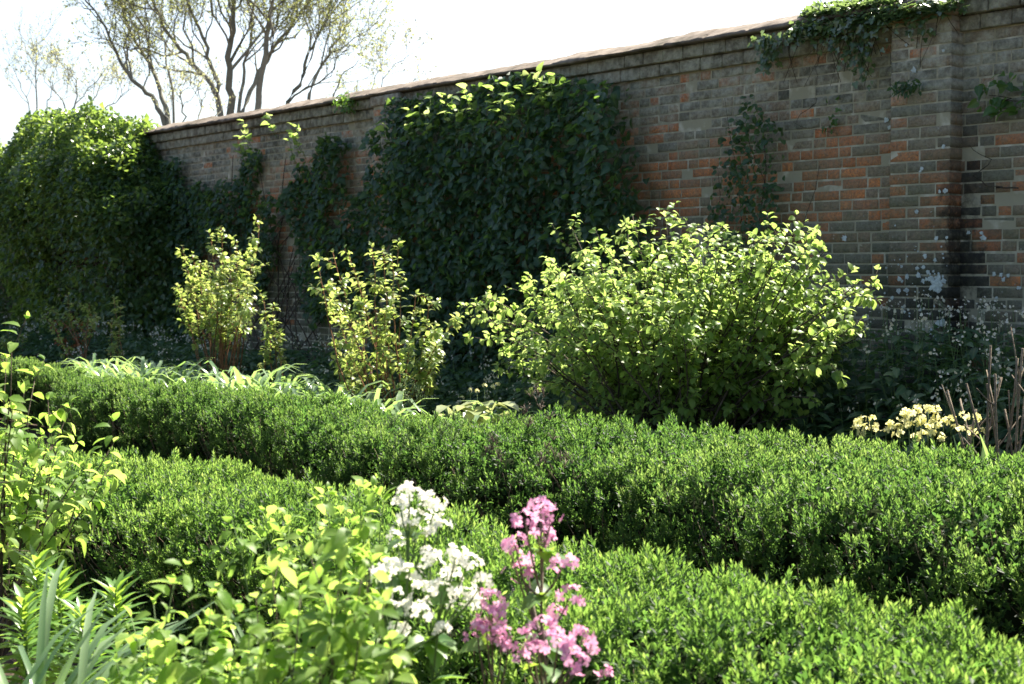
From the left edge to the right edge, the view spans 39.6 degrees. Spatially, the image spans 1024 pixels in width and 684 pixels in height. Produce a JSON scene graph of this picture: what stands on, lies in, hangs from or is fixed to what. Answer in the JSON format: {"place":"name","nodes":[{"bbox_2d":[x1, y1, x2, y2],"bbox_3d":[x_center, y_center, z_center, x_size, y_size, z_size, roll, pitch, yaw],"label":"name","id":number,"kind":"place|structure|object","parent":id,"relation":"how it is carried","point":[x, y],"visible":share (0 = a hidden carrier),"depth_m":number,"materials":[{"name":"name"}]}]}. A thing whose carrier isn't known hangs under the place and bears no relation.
{"place":"outdoors","nodes":[
{"label":"outdoors","id":0,"kind":"place"},
{"bbox_2d":[0,0,842,153],"label":"sky","id":1,"kind":"structure","parent":0,"point":[470,35],"materials":[{"name":"white"}]},
{"bbox_2d":[0,418,912,683],"bbox_3d":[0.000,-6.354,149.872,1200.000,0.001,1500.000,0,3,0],"label":"ground","id":2,"kind":"structure","parent":0,"point":[46,433],"depth_m":5.32,"materials":[{"name":"soil"}]},
{"bbox_2d":[0,143,12,331],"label":"ivy mound","id":3,"kind":"object","parent":2,"relation":"on","point":[2,304],"visible":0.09,"depth_m":22.99,"materials":[{"name":"green plant"}]},
{"bbox_2d":[0,331,29,355],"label":"rose bush","id":4,"kind":"object","parent":2,"relation":"on","point":[2,341],"visible":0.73,"depth_m":18.64,"materials":[{"name":"green plant"}]},
{"bbox_2d":[0,582,72,683],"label":"lily shoot","id":5,"kind":"object","parent":2,"relation":"on","point":[20,617],"visible":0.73,"depth_m":3.44,"materials":[{"name":"green plant"}]},
{"bbox_2d":[0,543,81,681],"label":"lily shoot","id":6,"kind":"object","parent":2,"relation":"on","point":[34,579],"visible":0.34,"depth_m":3.74,"materials":[{"name":"green plant"}]},
{"bbox_2d":[0,4,100,146],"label":"bare tree","id":7,"kind":"object","parent":2,"relation":"on","point":[31,52],"visible":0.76,"depth_m":47.66,"materials":[{"name":"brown plant"}]},
{"bbox_2d":[16,565,102,683],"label":"lily shoot","id":8,"kind":"object","parent":2,"relation":"on","point":[64,583],"visible":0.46,"depth_m":3.64,"materials":[{"name":"green plant"}]},
{"bbox_2d":[0,311,126,683],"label":"leafy shrub","id":9,"kind":"object","parent":2,"relation":"on","point":[15,489],"visible":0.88,"depth_m":4.09,"materials":[{"name":"green plant"}]},
{"bbox_2d":[37,292,100,364],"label":"rose bush","id":10,"kind":"object","parent":2,"relation":"on","point":[91,321],"visible":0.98,"depth_m":16.99,"materials":[{"name":"green plant"}]},
{"bbox_2d":[50,314,99,361],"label":"rusty plant","id":11,"kind":"object","parent":2,"relation":"on","point":[75,345],"visible":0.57,"depth_m":17.85,"materials":[{"name":"green plant"}]},
{"bbox_2d":[13,21,146,112],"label":"bare tree","id":12,"kind":"object","parent":2,"relation":"on","point":[114,68],"visible":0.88,"depth_m":41.93,"materials":[{"name":"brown plant"}]},
{"bbox_2d":[46,596,125,683],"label":"lily shoot","id":13,"kind":"object","parent":2,"relation":"on","point":[79,627],"visible":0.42,"depth_m":3.34,"materials":[{"name":"green plant"}]},
{"bbox_2d":[63,357,133,377],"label":"strap leaf clump","id":14,"kind":"object","parent":2,"relation":"on","point":[96,368],"visible":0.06,"depth_m":13.88,"materials":[{"name":"green plant"}]},
{"bbox_2d":[60,353,140,380],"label":"strap leaf clump","id":15,"kind":"object","parent":2,"relation":"on","point":[105,359],"visible":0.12,"depth_m":13.47,"materials":[{"name":"green plant"}]},
{"bbox_2d":[0,95,200,359],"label":"ivy mound","id":16,"kind":"object","parent":2,"relation":"on","point":[74,181],"visible":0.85,"depth_m":18.55,"materials":[{"name":"green plant"}]},
{"bbox_2d":[22,599,182,683],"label":"strap leaf clump","id":17,"kind":"object","parent":2,"relation":"on","point":[62,676],"visible":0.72,"depth_m":2.87,"materials":[{"name":"green plant"}]},
{"bbox_2d":[67,358,140,379],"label":"strap leaf clump","id":18,"kind":"object","parent":2,"relation":"on","point":[122,369],"visible":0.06,"depth_m":13.21,"materials":[{"name":"green plant"}]},
{"bbox_2d":[106,295,125,360],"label":"rose bush","id":19,"kind":"object","parent":2,"relation":"on","point":[113,346],"visible":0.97,"depth_m":15.83,"materials":[{"name":"green plant"}]},
{"bbox_2d":[75,569,158,683],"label":"lily shoot","id":20,"kind":"object","parent":2,"relation":"on","point":[117,592],"visible":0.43,"depth_m":3.54,"materials":[{"name":"green plant"}]},
{"bbox_2d":[28,560,227,683],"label":"strap leaf clump","id":21,"kind":"object","parent":2,"relation":"on","point":[103,646],"visible":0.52,"depth_m":3.14,"materials":[{"name":"green plant"}]},
{"bbox_2d":[74,356,191,388],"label":"strap leaf clump","id":22,"kind":"object","parent":2,"relation":"on","point":[143,371],"visible":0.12,"depth_m":12.03,"materials":[{"name":"green plant"}]},
{"bbox_2d":[96,356,175,379],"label":"strap leaf clump","id":23,"kind":"object","parent":2,"relation":"on","point":[129,369],"visible":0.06,"depth_m":12.87,"materials":[{"name":"green plant"}]},
{"bbox_2d":[83,356,214,384],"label":"strap leaf clump","id":24,"kind":"object","parent":2,"relation":"on","point":[162,376],"visible":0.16,"depth_m":12.41,"materials":[{"name":"green plant"}]},
{"bbox_2d":[0,567,310,683],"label":"strap leaf clump","id":25,"kind":"object","parent":2,"relation":"on","point":[83,662],"visible":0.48,"depth_m":2.97,"materials":[{"name":"green plant"}]},
{"bbox_2d":[116,370,205,383],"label":"strap leaf clump","id":26,"kind":"object","parent":2,"relation":"on","point":[181,378],"visible":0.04,"depth_m":11.55,"materials":[{"name":"green plant"}]},
{"bbox_2d":[63,614,287,683],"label":"strap leaf clump","id":27,"kind":"object","parent":2,"relation":"on","point":[158,672],"visible":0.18,"depth_m":3.05,"materials":[{"name":"green plant"}]},
{"bbox_2d":[145,359,220,382],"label":"strap leaf clump","id":28,"kind":"object","parent":2,"relation":"on","point":[187,372],"visible":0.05,"depth_m":12.43,"materials":[{"name":"green plant"}]},
{"bbox_2d":[147,369,235,388],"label":"strap leaf clump","id":29,"kind":"object","parent":2,"relation":"on","point":[212,371],"visible":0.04,"depth_m":11.51,"materials":[{"name":"green plant"}]},
{"bbox_2d":[96,558,287,683],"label":"leafy shrub","id":30,"kind":"object","parent":2,"relation":"on","point":[217,656],"visible":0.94,"depth_m":2.53,"materials":[{"name":"green plant"}]},
{"bbox_2d":[150,41,242,123],"bbox_3d":[-6.677,-3.191,29.641,2.076,6.116,2.549,0,3,0],"label":"bare tree","id":31,"kind":"object","parent":2,"relation":"on","point":[180,91],"visible":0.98,"depth_m":29.70,"materials":[{"name":"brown plant"}]},
{"bbox_2d":[170,381,269,390],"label":"strap leaf clump","id":32,"kind":"object","parent":2,"relation":"on","point":[232,384],"visible":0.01,"depth_m":10.54,"materials":[{"name":"green plant"}]},
{"bbox_2d":[172,215,268,379],"bbox_3d":[-2.606,-0.221,12.983,0.627,1.868,2.623,-1,3,-26],"label":"rose bush","id":33,"kind":"object","parent":2,"relation":"on","point":[220,316],"visible":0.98,"depth_m":12.84,"materials":[{"name":"green plant"}]},
{"bbox_2d":[61,0,410,125],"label":"bare tree","id":34,"kind":"object","parent":2,"relation":"on","point":[125,10],"visible":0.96,"depth_m":35.82,"materials":[{"name":"brown plant"}]},
{"bbox_2d":[191,364,318,393],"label":"strap leaf clump","id":35,"kind":"object","parent":2,"relation":"on","point":[253,375],"visible":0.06,"depth_m":11.30,"materials":[{"name":"green plant"}]},
{"bbox_2d":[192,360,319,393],"bbox_3d":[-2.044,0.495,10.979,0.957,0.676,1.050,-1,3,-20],"label":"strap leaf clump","id":36,"kind":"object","parent":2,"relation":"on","point":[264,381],"visible":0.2,"depth_m":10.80,"materials":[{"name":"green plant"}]},
{"bbox_2d":[208,378,304,418],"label":"strap leaf clump","id":37,"kind":"object","parent":2,"relation":"on","point":[285,390],"visible":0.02,"depth_m":10.56,"materials":[{"name":"green plant"}]},
{"bbox_2d":[229,366,314,394],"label":"strap leaf clump","id":38,"kind":"object","parent":2,"relation":"on","point":[288,379],"visible":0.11,"depth_m":11.07,"materials":[{"name":"green plant"}]},
{"bbox_2d":[258,290,286,388],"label":"rose bush","id":39,"kind":"object","parent":2,"relation":"on","point":[279,335],"visible":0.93,"depth_m":12.21,"materials":[{"name":"green plant"}]},
{"bbox_2d":[224,380,357,395],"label":"strap leaf clump","id":40,"kind":"object","parent":2,"relation":"on","point":[312,382],"visible":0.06,"depth_m":10.74,"materials":[{"name":"green plant"}]},
{"bbox_2d":[209,472,421,683],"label":"leafy shrub","id":41,"kind":"object","parent":2,"relation":"on","point":[362,532],"visible":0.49,"depth_m":3.18,"materials":[{"name":"green plant"}]},
{"bbox_2d":[224,516,416,683],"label":"leafy shrub","id":42,"kind":"object","parent":2,"relation":"on","point":[349,643],"visible":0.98,"depth_m":2.31,"materials":[{"name":"green plant"}]},
{"bbox_2d":[279,374,392,404],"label":"strap leaf clump","id":43,"kind":"object","parent":2,"relation":"on","point":[321,387],"visible":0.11,"depth_m":10.13,"materials":[{"name":"green plant"}]},
{"bbox_2d":[288,388,384,410],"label":"strap leaf clump","id":44,"kind":"object","parent":2,"relation":"on","point":[382,404],"visible":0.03,"depth_m":9.78,"materials":[{"name":"green plant"}]},
{"bbox_2d":[229,613,453,683],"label":"strap leaf clump","id":45,"kind":"object","parent":2,"relation":"on","point":[240,631],"visible":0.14,"depth_m":2.94,"materials":[{"name":"green plant"}]},
{"bbox_2d":[327,330,366,397],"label":"rose bush","id":46,"kind":"object","parent":2,"relation":"on","point":[352,385],"visible":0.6,"depth_m":10.79,"materials":[{"name":"green plant"}]},
{"bbox_2d":[294,386,405,417],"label":"strap leaf clump","id":47,"kind":"object","parent":2,"relation":"on","point":[372,395],"visible":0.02,"depth_m":10.13,"materials":[{"name":"green plant"}]},
{"bbox_2d":[317,384,415,410],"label":"strap leaf clump","id":48,"kind":"object","parent":2,"relation":"on","point":[369,394],"visible":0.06,"depth_m":10.06,"materials":[{"name":"green plant"}]},
{"bbox_2d":[298,388,435,439],"bbox_3d":[-0.888,0.601,9.112,0.841,0.657,0.875,2,4,32],"label":"strap leaf clump","id":49,"kind":"object","parent":2,"relation":"on","point":[395,404],"visible":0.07,"depth_m":9.01,"materials":[{"name":"green plant"}]},
{"bbox_2d":[308,238,464,418],"bbox_3d":[-1.028,0.028,10.623,0.960,1.620,2.130,-1,3,-20],"label":"rose bush","id":50,"kind":"object","parent":2,"relation":"on","point":[430,361],"visible":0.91,"depth_m":10.54,"materials":[{"name":"green plant"}]},
{"bbox_2d":[354,19,436,87],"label":"bare tree","id":51,"kind":"object","parent":2,"relation":"on","point":[406,45],"visible":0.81,"depth_m":43.36,"materials":[{"name":"brown plant"}]},
{"bbox_2d":[368,415,451,683],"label":"honesty","id":52,"kind":"object","parent":2,"relation":"on","point":[394,568],"visible":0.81,"depth_m":2.56,"materials":[{"name":"white plant"}]},
{"bbox_2d":[370,377,452,683],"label":"honesty","id":53,"kind":"object","parent":2,"relation":"on","point":[409,534],"visible":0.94,"depth_m":2.68,"materials":[{"name":"white plant"}]},
{"bbox_2d":[404,407,493,683],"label":"honesty","id":54,"kind":"object","parent":2,"relation":"on","point":[438,591],"visible":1,"depth_m":2.61,"materials":[{"name":"white plant"}]},
{"bbox_2d":[436,404,472,446],"bbox_3d":[-0.352,0.548,8.512,0.379,0.357,0.382,0,3,0],"label":"pale rosette","id":55,"kind":"object","parent":2,"relation":"on","point":[440,408],"visible":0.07,"depth_m":8.55,"materials":[{"name":"green plant"}]},
{"bbox_2d":[455,405,488,450],"bbox_3d":[-0.246,0.556,8.274,0.385,0.360,0.383,3,4,41],"label":"pale rosette","id":56,"kind":"object","parent":2,"relation":"on","point":[469,415],"visible":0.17,"depth_m":8.18,"materials":[{"name":"green plant"}]},
{"bbox_2d":[416,403,544,421],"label":"strap leaf clump","id":57,"kind":"object","parent":2,"relation":"on","point":[495,410],"visible":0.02,"depth_m":8.82,"materials":[{"name":"green plant"}]},
{"bbox_2d":[475,383,486,401],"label":"yellow flower","id":58,"kind":"object","parent":2,"relation":"on","point":[483,385],"visible":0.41,"depth_m":9.67,"materials":[{"name":"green plant"}]},
{"bbox_2d":[430,401,540,429],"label":"strap leaf clump","id":59,"kind":"object","parent":2,"relation":"on","point":[489,415],"depth_m":8.47,"materials":[{"name":"green plant"}]},
{"bbox_2d":[459,431,518,683],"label":"honesty","id":60,"kind":"object","parent":2,"relation":"on","point":[491,629],"visible":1,"depth_m":2.51,"materials":[{"name":"pink plant"}]},
{"bbox_2d":[460,401,518,425],"bbox_3d":[-0.141,0.536,8.615,0.387,0.362,0.385,-3,4,-40],"label":"pale rosette","id":61,"kind":"object","parent":2,"relation":"on","point":[496,405],"visible":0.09,"depth_m":8.59,"materials":[{"name":"green plant"}]},
{"bbox_2d":[490,382,499,412],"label":"yellow flower","id":62,"kind":"object","parent":2,"relation":"on","point":[492,386],"visible":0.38,"depth_m":9.82,"materials":[{"name":"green plant"}]},
{"bbox_2d":[472,400,518,433],"bbox_3d":[-0.094,0.530,8.252,0.410,0.383,0.408,1,3,24],"label":"pale rosette","id":63,"kind":"object","parent":2,"relation":"on","point":[491,404],"visible":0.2,"depth_m":8.27,"materials":[{"name":"green plant"}]},
{"bbox_2d":[0,0,1023,460],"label":"brick wall","id":64,"kind":"structure","parent":2,"relation":"on","point":[908,202],"depth_m":10.26,"materials":[{"name":"brown brick"}]},
{"bbox_2d":[155,113,389,368],"bbox_3d":[-2.951,-1.029,16.196,0.574,3.002,5.982,-2,4,-39],"label":"wall creeper","id":65,"kind":"object","parent":64,"relation":"attached to","point":[289,195],"depth_m":15.97,"materials":[{"name":"green plant"}]},
{"bbox_2d":[332,92,358,116],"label":"wall tuft","id":66,"kind":"object","parent":64,"relation":"attached to","point":[344,99],"visible":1,"depth_m":14.70,"materials":[{"name":"green plant"}]},
{"bbox_2d":[358,62,659,404],"bbox_3d":[-0.089,-0.871,12.581,0.606,3.056,4.184,-2,4,-38],"label":"wall creeper","id":67,"kind":"object","parent":64,"relation":"attached to","point":[581,162],"depth_m":12.56,"materials":[{"name":"green plant"}]},
{"bbox_2d":[705,94,818,289],"bbox_3d":[1.814,-0.690,10.503,0.275,2.295,1.004,-2,4,-38],"label":"wall creeper","id":68,"kind":"object","parent":64,"relation":"attached to","point":[750,203],"depth_m":10.52,"materials":[{"name":"green plant"}]},
{"bbox_2d":[796,54,841,133],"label":"ivy sprig","id":69,"kind":"object","parent":64,"relation":"attached to","point":[834,122],"visible":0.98,"depth_m":10.07,"materials":[{"name":"green plant"}]},
{"bbox_2d":[747,0,969,91],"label":"coping ivy","id":70,"kind":"object","parent":64,"relation":"attached to","point":[836,26],"visible":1,"depth_m":9.72,"materials":[{"name":"green plant"}]},
{"bbox_2d":[887,78,923,99],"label":"wall tuft","id":71,"kind":"object","parent":64,"relation":"attached to","point":[910,88],"visible":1,"depth_m":9.38,"materials":[{"name":"green plant"}]},
{"bbox_2d":[967,70,1023,188],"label":"wall creeper","id":72,"kind":"object","parent":64,"relation":"attached to","point":[999,103],"depth_m":9.00,"materials":[{"name":"green plant"}]},
{"bbox_2d":[0,294,1023,488],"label":"shade groundcover","id":73,"kind":"object","parent":2,"relation":"on","point":[828,417],"visible":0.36,"depth_m":8.81,"materials":[{"name":"green plant"}]},
{"bbox_2d":[0,354,1023,683],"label":"clipped hedge","id":74,"kind":"object","parent":2,"relation":"on","point":[912,530],"visible":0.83,"depth_m":5.99,"materials":[{"name":"green plant"}]},
{"bbox_2d":[0,426,1023,683],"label":"clipped hedge","id":75,"kind":"object","parent":2,"relation":"on","point":[154,514],"visible":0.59,"depth_m":3.63,"materials":[{"name":"green plant"}]},
{"bbox_2d":[456,401,575,454],"bbox_3d":[-0.046,0.649,8.351,0.854,0.641,0.820,1,3,17],"label":"strap leaf clump","id":76,"kind":"object","parent":2,"relation":"on","point":[484,411],"visible":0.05,"depth_m":8.28,"materials":[{"name":"green plant"}]},
{"bbox_2d":[500,384,585,683],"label":"honesty","id":77,"kind":"object","parent":2,"relation":"on","point":[539,589],"visible":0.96,"depth_m":2.62,"materials":[{"name":"pink plant"}]},
{"bbox_2d":[512,445,613,683],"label":"honesty","id":78,"kind":"object","parent":2,"relation":"on","point":[566,644],"visible":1,"depth_m":2.46,"materials":[{"name":"pink plant"}]},
{"bbox_2d":[457,201,882,461],"bbox_3d":[0.621,0.011,9.101,1.977,1.814,4.260,-3,4,-44],"label":"spreading shrub","id":79,"kind":"object","parent":2,"relation":"on","point":[690,368],"visible":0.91,"depth_m":8.28,"materials":[{"name":"green plant"}]},
{"bbox_2d":[851,423,865,438],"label":"yellow flower","id":80,"kind":"object","parent":2,"relation":"on","point":[854,426],"visible":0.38,"depth_m":7.43,"materials":[{"name":"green plant"}]},
{"bbox_2d":[853,415,888,479],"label":"yellow flower","id":81,"kind":"object","parent":2,"relation":"on","point":[859,421],"visible":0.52,"depth_m":7.30,"materials":[{"name":"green plant"}]},
{"bbox_2d":[880,419,894,484],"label":"yellow flower","id":82,"kind":"object","parent":2,"relation":"on","point":[889,424],"visible":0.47,"depth_m":7.21,"materials":[{"name":"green plant"}]},
{"bbox_2d":[867,415,909,487],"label":"yellow flower","id":83,"kind":"object","parent":2,"relation":"on","point":[875,424],"visible":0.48,"depth_m":7.24,"materials":[{"name":"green plant"}]},
{"bbox_2d":[868,407,912,485],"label":"yellow flower","id":84,"kind":"object","parent":2,"relation":"on","point":[904,414],"visible":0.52,"depth_m":7.17,"materials":[{"name":"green plant"}]},
{"bbox_2d":[891,419,907,450],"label":"yellow flower","id":85,"kind":"object","parent":2,"relation":"on","point":[898,431],"visible":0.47,"depth_m":7.18,"materials":[{"name":"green plant"}]},
{"bbox_2d":[884,404,926,486],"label":"yellow flower","id":86,"kind":"object","parent":2,"relation":"on","point":[919,409],"visible":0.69,"depth_m":6.91,"materials":[{"name":"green plant"}]},
{"bbox_2d":[889,429,926,484],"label":"yellow flower","id":87,"kind":"object","parent":2,"relation":"on","point":[919,436],"visible":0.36,"depth_m":6.98,"materials":[{"name":"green plant"}]},
{"bbox_2d":[889,405,944,486],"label":"yellow flower","id":88,"kind":"object","parent":2,"relation":"on","point":[934,431],"visible":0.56,"depth_m":6.84,"materials":[{"name":"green plant"}]},
{"bbox_2d":[923,404,939,448],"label":"yellow flower","id":89,"kind":"object","parent":2,"relation":"on","point":[930,421],"visible":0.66,"depth_m":7.02,"materials":[{"name":"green plant"}]},
{"bbox_2d":[934,416,949,449],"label":"yellow flower","id":90,"kind":"object","parent":2,"relation":"on","point":[938,425],"visible":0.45,"depth_m":6.90,"materials":[{"name":"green plant"}]},
{"bbox_2d":[945,415,958,448],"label":"yellow flower","id":91,"kind":"object","parent":2,"relation":"on","point":[951,419],"visible":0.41,"depth_m":6.99,"materials":[{"name":"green plant"}]},
{"bbox_2d":[955,411,981,460],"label":"yellow flower","id":92,"kind":"object","parent":2,"relation":"on","point":[965,418],"visible":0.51,"depth_m":6.70,"materials":[{"name":"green plant"}]},
{"bbox_2d":[967,426,984,450],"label":"yellow flower","id":93,"kind":"object","parent":2,"relation":"on","point":[975,429],"visible":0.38,"depth_m":6.83,"materials":[{"name":"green plant"}]},
{"bbox_2d":[941,327,1023,500],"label":"pruned shrub","id":94,"kind":"object","parent":2,"relation":"on","point":[1016,391],"visible":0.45,"depth_m":6.66,"materials":[{"name":"brown plant"}]},
{"bbox_2d":[974,435,994,488],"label":"strap leaf clump","id":95,"kind":"object","parent":2,"relation":"on","point":[985,450],"visible":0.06,"depth_m":6.13,"materials":[{"name":"green plant"}]},
{"bbox_2d":[953,435,1023,467],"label":"strap leaf clump","id":96,"kind":"object","parent":2,"relation":"on","point":[983,454],"visible":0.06,"depth_m":6.45,"materials":[{"name":"green plant"}]},
{"bbox_2d":[74,489,858,681],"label":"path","id":97,"kind":"structure","parent":0,"point":[513,589],"depth_m":6.18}
]}

